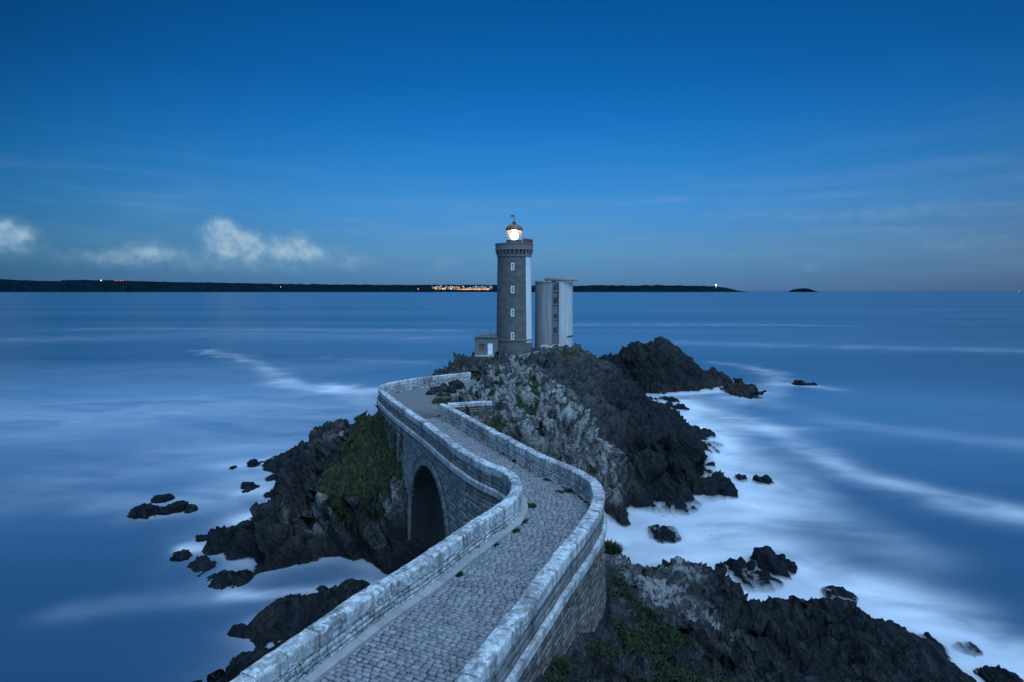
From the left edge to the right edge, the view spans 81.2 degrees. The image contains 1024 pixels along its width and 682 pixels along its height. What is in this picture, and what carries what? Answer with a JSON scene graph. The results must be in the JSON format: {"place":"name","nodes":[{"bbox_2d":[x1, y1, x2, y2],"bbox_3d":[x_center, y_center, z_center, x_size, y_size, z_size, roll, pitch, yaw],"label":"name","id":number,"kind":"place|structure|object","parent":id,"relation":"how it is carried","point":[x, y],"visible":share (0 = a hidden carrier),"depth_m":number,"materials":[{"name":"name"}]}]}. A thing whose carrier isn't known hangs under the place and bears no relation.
{"place":"outdoors","nodes":[
{"label":"outdoors","id":0,"kind":"place"},
{"bbox_2d":[0,279,744,291],"bbox_3d":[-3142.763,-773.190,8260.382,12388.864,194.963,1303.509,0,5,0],"label":"hills","id":1,"kind":"structure","parent":0,"point":[7,285],"depth_m":7739.08,"materials":[{"name":"black"}]},
{"bbox_2d":[325,378,588,681],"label":"path","id":2,"kind":"structure","parent":0,"point":[418,401],"depth_m":50.07,"materials":[{"name":"grey stone"}]},
{"bbox_2d":[425,390,436,394],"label":"loose stone","id":3,"kind":"object","parent":2,"relation":"on","point":[430,392],"visible":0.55,"depth_m":60.52,"materials":[{"name":"grey stone"}]},
{"bbox_2d":[430,386,445,392],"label":"loose stone","id":4,"kind":"object","parent":2,"relation":"on","point":[438,389],"visible":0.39,"depth_m":61.83,"materials":[{"name":"grey stone"}]},
{"bbox_2d":[440,383,448,389],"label":"loose stone","id":5,"kind":"object","parent":2,"relation":"on","point":[444,385],"visible":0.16,"depth_m":62.85,"materials":[{"name":"grey stone"}]},
{"bbox_2d":[444,384,456,392],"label":"loose stone","id":6,"kind":"object","parent":2,"relation":"on","point":[451,389],"visible":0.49,"depth_m":61.43,"materials":[{"name":"grey stone"}]},
{"bbox_2d":[320,417,589,681],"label":"path setts","id":7,"kind":"structure","parent":2,"relation":"on","point":[518,568],"depth_m":20.27,"materials":[{"name":"grey stone"}]},
{"bbox_2d":[456,570,462,576],"bbox_3d":[-2.019,8.613,22.116,0.460,0.176,0.541,0,5,0],"label":"weed tuft","id":8,"kind":"object","parent":7,"relation":"on","point":[459,574],"visible":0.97,"depth_m":22.06,"materials":[{"name":"green plant"}]},
{"bbox_2d":[512,527,520,532],"bbox_3d":[0.146,8.276,26.214,0.625,0.154,0.576,0,5,0],"label":"weed tuft","id":9,"kind":"object","parent":2,"relation":"on","point":[515,530],"visible":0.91,"depth_m":26.11,"materials":[{"name":"green plant"}]},
{"bbox_2d":[527,501,537,508],"bbox_3d":[0.898,7.998,29.127,0.771,0.216,0.918,2,5,23],"label":"weed tuft","id":10,"kind":"object","parent":2,"relation":"on","point":[532,505],"visible":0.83,"depth_m":29.03,"materials":[{"name":"green plant"}]},
{"bbox_2d":[563,488,574,493],"bbox_3d":[3.035,7.803,31.306,0.919,0.236,0.776,0,5,0],"label":"weed tuft","id":11,"kind":"object","parent":2,"relation":"on","point":[569,490],"visible":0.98,"depth_m":31.20,"materials":[{"name":"green plant"}]},
{"bbox_2d":[187,343,734,582],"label":"islet ground","id":12,"kind":"structure","parent":0,"point":[657,456],"depth_m":58.08,"materials":[{"name":"grey stone"}]},
{"bbox_2d":[448,379,464,389],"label":"loose stone","id":13,"kind":"object","parent":12,"relation":"on","point":[458,383],"visible":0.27,"depth_m":64.01,"materials":[{"name":"black stone"}]},
{"bbox_2d":[306,350,621,530],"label":"grass","id":14,"kind":"structure","parent":12,"relation":"on","point":[373,437],"depth_m":52.21,"materials":[{"name":"green plant"}]},
{"bbox_2d":[447,401,491,423],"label":"boundary wall","id":15,"kind":"structure","parent":12,"relation":"on","point":[482,410],"depth_m":50.50,"materials":[{"name":"stone"}]},
{"bbox_2d":[474,327,497,354],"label":"keepers annex","id":16,"kind":"object","parent":12,"relation":"on","point":[486,343],"visible":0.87,"depth_m":112.55,"materials":[{"name":"stone"}]},
{"bbox_2d":[479,344,483,349],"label":"window","id":17,"kind":"structure","parent":16,"relation":"in","point":[481,346],"depth_m":112.63,"materials":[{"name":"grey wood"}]},
{"bbox_2d":[488,343,492,354],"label":"door","id":18,"kind":"structure","parent":16,"relation":"in","point":[490,345],"depth_m":112.65,"materials":[{"name":"white paint"}]},
{"bbox_2d":[474,355,499,357],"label":"platform wall","id":19,"kind":"structure","parent":12,"relation":"on","point":[489,356],"depth_m":111.97,"materials":[{"name":"white concrete"}]},
{"bbox_2d":[495,215,532,356],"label":"lighthouse","id":20,"kind":"object","parent":12,"relation":"on","point":[514,314],"visible":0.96,"depth_m":111.02,"materials":[{"name":"stone"}]},
{"bbox_2d":[535,276,577,348],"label":"radar tower","id":21,"kind":"structure","parent":12,"relation":"on","point":[553,312],"depth_m":117.81,"materials":[{"name":"concrete"}]},
{"bbox_2d":[0,291,1023,681],"bbox_3d":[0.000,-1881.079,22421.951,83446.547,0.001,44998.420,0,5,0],"label":"sea","id":22,"kind":"structure","parent":0,"point":[886,453],"depth_m":86.39,"materials":[{"name":"liquid"}]},
{"bbox_2d":[126,503,159,519],"bbox_3d":[-35.426,16.796,57.569,3.539,2.306,2.821,0,5,0],"label":"sea rock","id":23,"kind":"object","parent":22,"relation":"in","point":[145,511],"visible":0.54,"depth_m":56.98,"materials":[{"name":"grey stone"}]},
{"bbox_2d":[151,493,174,503],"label":"sea rock","id":24,"kind":"object","parent":22,"relation":"in","point":[162,498],"visible":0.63,"depth_m":61.04,"materials":[{"name":"black stone"}]},
{"bbox_2d":[156,506,171,514],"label":"sea rock","id":25,"kind":"object","parent":22,"relation":"in","point":[163,510],"visible":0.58,"depth_m":57.52,"materials":[{"name":"grey stone"}]},
{"bbox_2d":[164,500,188,513],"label":"sea rock","id":26,"kind":"object","parent":22,"relation":"in","point":[177,507],"visible":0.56,"depth_m":58.16,"materials":[{"name":"grey stone"}]},
{"bbox_2d":[170,549,192,561],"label":"sea rock","id":27,"kind":"object","parent":22,"relation":"in","point":[181,555],"visible":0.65,"depth_m":47.84,"materials":[{"name":"grey stone"}]},
{"bbox_2d":[184,504,198,513],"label":"sea rock","id":28,"kind":"object","parent":22,"relation":"in","point":[190,508],"visible":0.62,"depth_m":58.23,"materials":[{"name":"grey stone"}]},
{"bbox_2d":[195,534,206,541],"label":"sea rock","id":29,"kind":"object","parent":22,"relation":"in","point":[201,538],"visible":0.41,"depth_m":51.40,"materials":[{"name":"grey stone"}]},
{"bbox_2d":[240,481,259,488],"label":"sea rock","id":30,"kind":"object","parent":22,"relation":"in","point":[244,485],"visible":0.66,"depth_m":65.13,"materials":[{"name":"black stone"}]},
{"bbox_2d":[246,459,258,467],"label":"sea rock","id":31,"kind":"object","parent":22,"relation":"in","point":[251,463],"visible":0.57,"depth_m":73.12,"materials":[{"name":"black stone"}]},
{"bbox_2d":[646,524,681,543],"bbox_3d":[13.379,17.148,52.736,3.100,1.527,3.965,0,5,0],"label":"sea rock","id":32,"kind":"object","parent":22,"relation":"in","point":[662,534],"visible":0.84,"depth_m":51.88,"materials":[{"name":"grey stone"}]},
{"bbox_2d":[653,396,679,404],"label":"sea rock","id":33,"kind":"object","parent":22,"relation":"in","point":[665,399],"visible":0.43,"depth_m":114.33,"materials":[{"name":"black stone"}]},
{"bbox_2d":[670,403,689,411],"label":"sea rock","id":34,"kind":"object","parent":22,"relation":"in","point":[680,407],"visible":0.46,"depth_m":106.44,"materials":[{"name":"black stone"}]},
{"bbox_2d":[599,336,766,398],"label":"sea stack","id":35,"kind":"object","parent":22,"relation":"in","point":[659,365],"visible":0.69,"depth_m":127.23,"materials":[{"name":"black stone"}]},
{"bbox_2d":[701,428,716,439],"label":"sea rock","id":36,"kind":"object","parent":22,"relation":"in","point":[709,434],"visible":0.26,"depth_m":86.63,"materials":[{"name":"black stone"}]},
{"bbox_2d":[704,461,715,471],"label":"sea rock","id":37,"kind":"object","parent":22,"relation":"in","point":[710,465],"visible":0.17,"depth_m":71.22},
{"bbox_2d":[711,441,723,447],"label":"sea rock","id":38,"kind":"object","parent":22,"relation":"in","point":[717,444],"visible":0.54,"depth_m":82.22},
{"bbox_2d":[717,386,730,391],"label":"sea rock","id":39,"kind":"object","parent":22,"relation":"in","point":[720,389],"visible":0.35,"depth_m":127.75,"materials":[{"name":"black stone"}]},
{"bbox_2d":[712,482,738,499],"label":"sea rock","id":40,"kind":"object","parent":22,"relation":"in","point":[729,490],"visible":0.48,"depth_m":61.75,"materials":[{"name":"black stone"}]},
{"bbox_2d":[720,556,755,575],"bbox_3d":[17.404,17.953,45.883,3.098,2.465,2.619,0,5,0],"label":"sea rock","id":41,"kind":"object","parent":22,"relation":"in","point":[731,565],"visible":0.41,"depth_m":45.35,"materials":[{"name":"grey stone"}]},
{"bbox_2d":[734,474,747,482],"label":"sea rock","id":42,"kind":"object","parent":22,"relation":"in","point":[740,478],"visible":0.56,"depth_m":67.42,"materials":[{"name":"black stone"}]},
{"bbox_2d":[731,568,783,592],"bbox_3d":[18.137,17.892,44.408,3.773,1.608,3.740,0,5,0],"label":"sea rock","id":43,"kind":"object","parent":22,"relation":"in","point":[758,580],"visible":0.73,"depth_m":43.43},
{"bbox_2d":[752,474,774,485],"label":"sea rock","id":44,"kind":"object","parent":22,"relation":"in","point":[765,479],"visible":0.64,"depth_m":66.41,"materials":[{"name":"black stone"}]},
{"bbox_2d":[747,545,797,579],"bbox_3d":[20.195,17.758,46.429,3.368,3.090,4.008,0,5,0],"label":"sea rock","id":45,"kind":"object","parent":22,"relation":"in","point":[779,566],"visible":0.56,"depth_m":45.46,"materials":[{"name":"grey stone"}]},
{"bbox_2d":[791,380,808,385],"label":"sea rock","id":46,"kind":"object","parent":22,"relation":"in","point":[800,382],"visible":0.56,"depth_m":135.42,"materials":[{"name":"black stone"}]},
{"bbox_2d":[821,585,858,601],"bbox_3d":[23.044,18.089,42.120,2.436,1.086,2.370,0,5,0],"label":"sea rock","id":47,"kind":"object","parent":22,"relation":"in","point":[833,591],"visible":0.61,"depth_m":41.88,"materials":[{"name":"grey stone"}]},
{"bbox_2d":[916,632,948,654],"bbox_3d":[25.353,18.493,36.038,1.697,1.406,2.243,0,5,0],"label":"sea rock","id":48,"kind":"object","parent":22,"relation":"in","point":[928,636],"visible":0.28,"depth_m":36.00,"materials":[{"name":"black stone"}]},
{"bbox_2d":[951,641,983,657],"bbox_3d":[27.290,18.601,35.799,1.628,0.809,1.546,0,5,0],"label":"sea rock","id":49,"kind":"object","parent":22,"relation":"in","point":[970,649],"visible":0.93,"depth_m":35.63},
{"bbox_2d":[973,665,1023,681],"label":"sea rock","id":50,"kind":"object","parent":22,"relation":"in","point":[987,673],"visible":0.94,"depth_m":33.08,"materials":[{"name":"black stone"}]},
{"bbox_2d":[192,553,976,681],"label":"shore ground","id":51,"kind":"structure","parent":0,"point":[726,624],"depth_m":30.21,"materials":[{"name":"black stone"}]},
{"bbox_2d":[230,372,606,681],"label":"stone bridge","id":52,"kind":"structure","parent":51,"relation":"on","point":[473,507],"depth_m":23.06,"materials":[{"name":"stone"}]},
{"bbox_2d":[546,650,578,678],"bbox_3d":[1.381,10.620,19.577,1.768,0.406,1.696,0,5,0],"label":"shrub","id":53,"kind":"object","parent":52,"relation":"attached to","point":[560,664],"visible":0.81,"depth_m":19.48,"materials":[{"name":"green plant"}]},
{"bbox_2d":[604,539,624,555],"bbox_3d":[4.475,9.656,28.121,1.810,0.482,1.763,0,5,0],"label":"shrub","id":54,"kind":"object","parent":52,"relation":"attached to","point":[613,548],"visible":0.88,"depth_m":27.89,"materials":[{"name":"green plant"}]},
{"bbox_2d":[544,665,571,681],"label":"shrub","id":55,"kind":"object","parent":51,"relation":"on","point":[554,677],"visible":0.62,"depth_m":18.86,"materials":[{"name":"green plant"}]},
{"bbox_2d":[583,575,738,681],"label":"ground cover","id":56,"kind":"object","parent":51,"relation":"on","point":[668,675],"visible":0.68,"depth_m":24.52,"materials":[{"name":"green plant"}]},
{"bbox_2d":[788,288,816,291],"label":"island","id":57,"kind":"structure","parent":0,"point":[802,290],"depth_m":7942.31,"materials":[{"name":"black stone"}]}
]}

